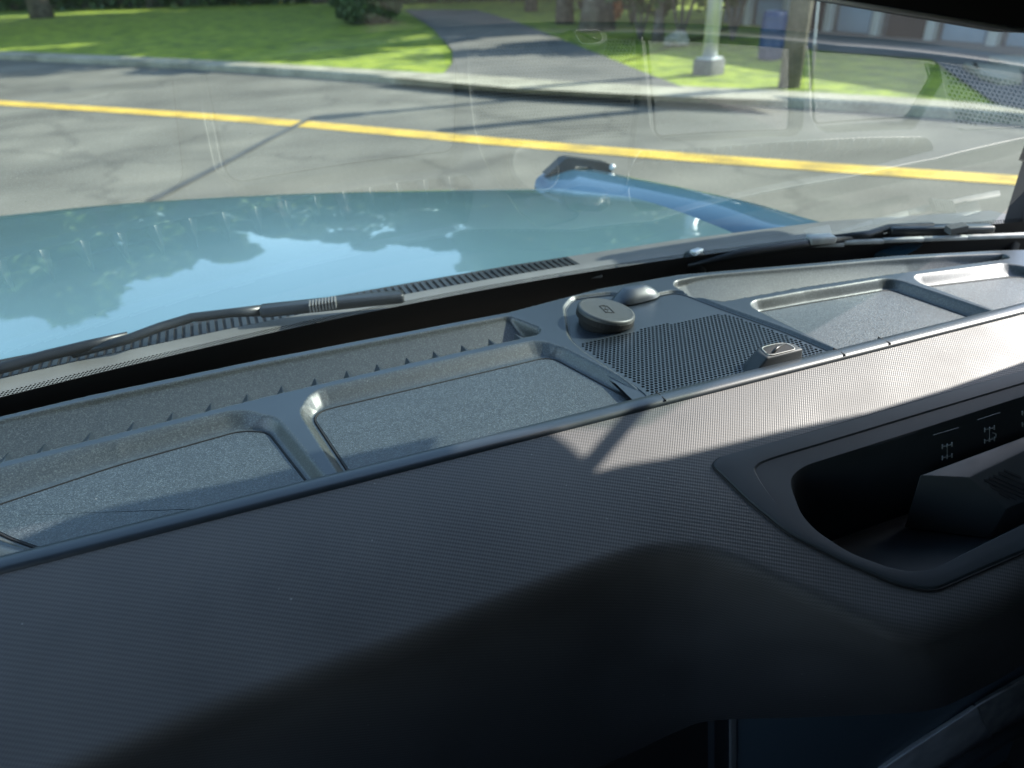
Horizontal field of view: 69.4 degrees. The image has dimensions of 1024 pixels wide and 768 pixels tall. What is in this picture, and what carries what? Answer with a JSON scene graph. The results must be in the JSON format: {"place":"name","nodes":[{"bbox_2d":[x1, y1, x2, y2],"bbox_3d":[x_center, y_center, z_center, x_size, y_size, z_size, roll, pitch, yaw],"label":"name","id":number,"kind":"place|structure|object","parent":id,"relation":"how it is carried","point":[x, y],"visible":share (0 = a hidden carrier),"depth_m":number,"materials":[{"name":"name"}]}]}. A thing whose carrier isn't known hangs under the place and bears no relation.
{"place":"outdoors","nodes":[
{"label":"outdoors","id":0,"kind":"place"},
{"bbox_2d":[0,0,1006,104],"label":"lawn","id":1,"kind":"structure","parent":0,"point":[308,33],"depth_m":15.89,"materials":[{"name":"green plant"}]},
{"bbox_2d":[25,0,54,18],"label":"deciduous tree","id":2,"kind":"object","parent":1,"relation":"on","point":[39,9],"visible":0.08,"depth_m":27.66,"materials":[{"name":"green plant"}]},
{"bbox_2d":[146,0,160,7],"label":"deciduous tree","id":3,"kind":"object","parent":1,"relation":"on","point":[148,4],"depth_m":32.41,"materials":[{"name":"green plant"}]},
{"bbox_2d":[0,0,310,11],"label":"hedge","id":4,"kind":"object","parent":1,"relation":"on","point":[11,5],"visible":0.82,"depth_m":32.74,"materials":[{"name":"green plant"}]},
{"bbox_2d":[311,0,327,3],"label":"deciduous tree","id":5,"kind":"object","parent":1,"relation":"on","point":[319,1],"visible":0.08,"depth_m":30.87,"materials":[{"name":"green plant"}]},
{"bbox_2d":[331,0,403,24],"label":"evergreen shrub","id":6,"kind":"object","parent":1,"relation":"on","point":[353,12],"visible":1,"depth_m":19.97,"materials":[{"name":"green plant"}]},
{"bbox_2d":[327,0,491,6],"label":"hedge","id":7,"kind":"object","parent":1,"relation":"on","point":[330,2],"visible":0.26,"depth_m":28.77,"materials":[{"name":"green plant"}]},
{"bbox_2d":[524,0,537,11],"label":"deciduous tree","id":8,"kind":"object","parent":1,"relation":"on","point":[530,5],"depth_m":22.69,"materials":[{"name":"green plant"}]},
{"bbox_2d":[555,0,573,24],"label":"deciduous tree","id":9,"kind":"object","parent":1,"relation":"on","point":[564,15],"depth_m":18.14,"materials":[{"name":"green plant"}]},
{"bbox_2d":[577,0,582,9],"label":"shrub","id":10,"kind":"object","parent":1,"relation":"on","point":[579,2],"visible":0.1,"depth_m":22.73,"materials":[{"name":"green plant"}]},
{"bbox_2d":[578,0,614,31],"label":"deciduous tree","id":11,"kind":"object","parent":1,"relation":"on","point":[596,15],"visible":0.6,"depth_m":16.26,"materials":[{"name":"plant"}]},
{"bbox_2d":[613,1,623,20],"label":"orange bush","id":12,"kind":"object","parent":1,"relation":"on","point":[617,10],"visible":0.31,"depth_m":16.58,"materials":[{"name":"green plant"}]},
{"bbox_2d":[623,3,636,23],"bbox_3d":[2.880,-9.600,17.205,2.554,2.268,2.752,-13,32,-18],"label":"shrub","id":13,"kind":"object","parent":1,"relation":"on","point":[631,17],"visible":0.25,"depth_m":17.68,"materials":[{"name":"green plant"}]},
{"bbox_2d":[605,0,680,39],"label":"shrub","id":14,"kind":"object","parent":1,"relation":"on","point":[643,7],"visible":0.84,"depth_m":14.24,"materials":[{"name":"green plant"}]},
{"bbox_2d":[651,0,664,41],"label":"deciduous tree","id":15,"kind":"object","parent":1,"relation":"on","point":[658,32],"visible":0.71,"depth_m":14.06,"materials":[{"name":"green plant"}]},
{"bbox_2d":[664,30,689,45],"bbox_3d":[2.978,-6.275,13.383,0.482,0.239,0.402,-13,32,-18],"label":"boulder","id":16,"kind":"object","parent":1,"relation":"on","point":[677,38],"visible":1,"depth_m":13.27,"materials":[{"name":"stone"}]},
{"bbox_2d":[671,0,707,30],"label":"shrub","id":17,"kind":"object","parent":1,"relation":"on","point":[681,27],"visible":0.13,"depth_m":13.85,"materials":[{"name":"green plant"}]},
{"bbox_2d":[692,0,724,76],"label":"lamp pole","id":18,"kind":"object","parent":1,"relation":"on","point":[710,63],"visible":0.97,"depth_m":10.12,"materials":[{"name":"metal"}]},
{"bbox_2d":[685,0,747,39],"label":"shrub","id":19,"kind":"object","parent":1,"relation":"on","point":[733,25],"visible":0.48,"depth_m":13.89,"materials":[{"name":"green plant"}]},
{"bbox_2d":[758,10,787,60],"bbox_3d":[4.017,-5.370,11.388,0.396,0.675,0.396,-13,32,-18],"label":"blue barrel","id":20,"kind":"object","parent":1,"relation":"on","point":[772,35],"visible":0.94,"depth_m":11.26,"materials":[{"name":"plastic"}]},
{"bbox_2d":[778,0,818,88],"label":"utility post","id":21,"kind":"object","parent":1,"relation":"on","point":[795,41],"visible":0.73,"depth_m":8.89,"materials":[{"name":"brown wood"}]},
{"bbox_2d":[0,61,1023,221],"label":"road","id":22,"kind":"structure","parent":0,"point":[53,159],"depth_m":7.41,"materials":[{"name":"grey asphalt"}]},
{"bbox_2d":[147,117,315,200],"bbox_3d":[-2.690,-2.380,7.527,0.111,0.001,3.538,3,30,8],"label":"tar seam","id":23,"kind":"object","parent":22,"relation":"on","point":[199,175],"visible":1,"depth_m":7.09,"materials":[{"name":"grey asphalt"}]},
{"bbox_2d":[0,101,1017,183],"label":"line","id":24,"kind":"object","parent":22,"relation":"on","point":[987,178],"visible":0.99,"depth_m":7.12,"materials":[{"name":"yellow paint"}]},
{"bbox_2d":[0,0,1023,767],"bbox_3d":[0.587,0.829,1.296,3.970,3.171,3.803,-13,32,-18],"label":"off road car","id":25,"kind":"object","parent":22,"relation":"on","point":[566,462],"visible":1,"depth_m":0.75,"materials":[{"name":"plastic"}]},
{"bbox_2d":[0,51,1023,125],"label":"kerb","id":26,"kind":"structure","parent":22,"relation":"on","point":[966,111],"depth_m":9.42,"materials":[{"name":"concrete"}]},
{"bbox_2d":[0,60,1023,128],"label":"gutter","id":27,"kind":"object","parent":22,"relation":"on","point":[811,110],"visible":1,"depth_m":9.54,"materials":[{"name":"grey concrete"}]},
{"bbox_2d":[405,10,683,87],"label":"driveway","id":28,"kind":"structure","parent":0,"point":[477,42],"depth_m":12.97,"materials":[{"name":"concrete"}]},
{"bbox_2d":[382,73,786,100],"bbox_3d":[0.598,-3.953,9.779,6.020,0.001,0.850,17,35,30],"label":"driveway apron","id":29,"kind":"object","parent":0,"point":[510,82],"visible":1,"depth_m":9.62,"materials":[{"name":"concrete"}]},
{"bbox_2d":[806,29,1023,108],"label":"neighbouring yard","id":30,"kind":"structure","parent":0,"point":[952,57],"depth_m":11.68,"materials":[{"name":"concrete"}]},
{"bbox_2d":[723,0,1023,47],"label":"garage building","id":31,"kind":"structure","parent":30,"relation":"on","point":[835,17],"depth_m":13.77,"materials":[{"name":"grey"}]},
{"bbox_2d":[755,0,782,25],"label":"garage door","id":32,"kind":"structure","parent":31,"relation":"in","point":[763,5],"depth_m":16.13,"materials":[{"name":"paint"}]},
{"bbox_2d":[809,1,825,29],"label":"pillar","id":33,"kind":"structure","parent":31,"relation":"in","point":[822,5],"depth_m":14.97,"materials":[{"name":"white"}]},
{"bbox_2d":[837,5,872,33],"bbox_3d":[6.606,-7.685,13.874,0.085,2.200,0.819,-15,33,-21],"label":"garage door","id":34,"kind":"structure","parent":31,"relation":"in","point":[851,20],"depth_m":14.24,"materials":[{"name":"paint"}]},
{"bbox_2d":[885,14,926,38],"bbox_3d":[7.110,-7.168,12.953,0.085,2.200,0.819,-15,33,-21],"label":"garage door","id":35,"kind":"structure","parent":31,"relation":"in","point":[897,26],"depth_m":13.34,"materials":[{"name":"black"}]},
{"bbox_2d":[941,23,987,43],"bbox_3d":[7.614,-6.651,12.033,0.085,2.200,0.819,-15,33,-21],"label":"garage door","id":36,"kind":"structure","parent":31,"relation":"in","point":[954,33],"depth_m":12.45,"materials":[{"name":"paint"}]},
{"bbox_2d":[1005,32,1023,47],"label":"garage door","id":37,"kind":"structure","parent":31,"relation":"in","point":[1014,39],"depth_m":11.74,"materials":[{"name":"paint"}]},
{"bbox_2d":[963,63,979,74],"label":"concrete slab","id":38,"kind":"structure","parent":30,"relation":"on","point":[971,68],"depth_m":9.69,"materials":[{"name":"grey concrete"}]},
{"bbox_2d":[972,63,1021,84],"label":"concrete slab","id":39,"kind":"structure","parent":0,"point":[1002,75],"depth_m":9.09,"materials":[{"name":"grey concrete"}]},
{"bbox_2d":[988,55,1023,70],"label":"concrete slab","id":40,"kind":"structure","parent":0,"point":[1013,60],"depth_m":10.10,"materials":[{"name":"grey concrete"}]}
]}

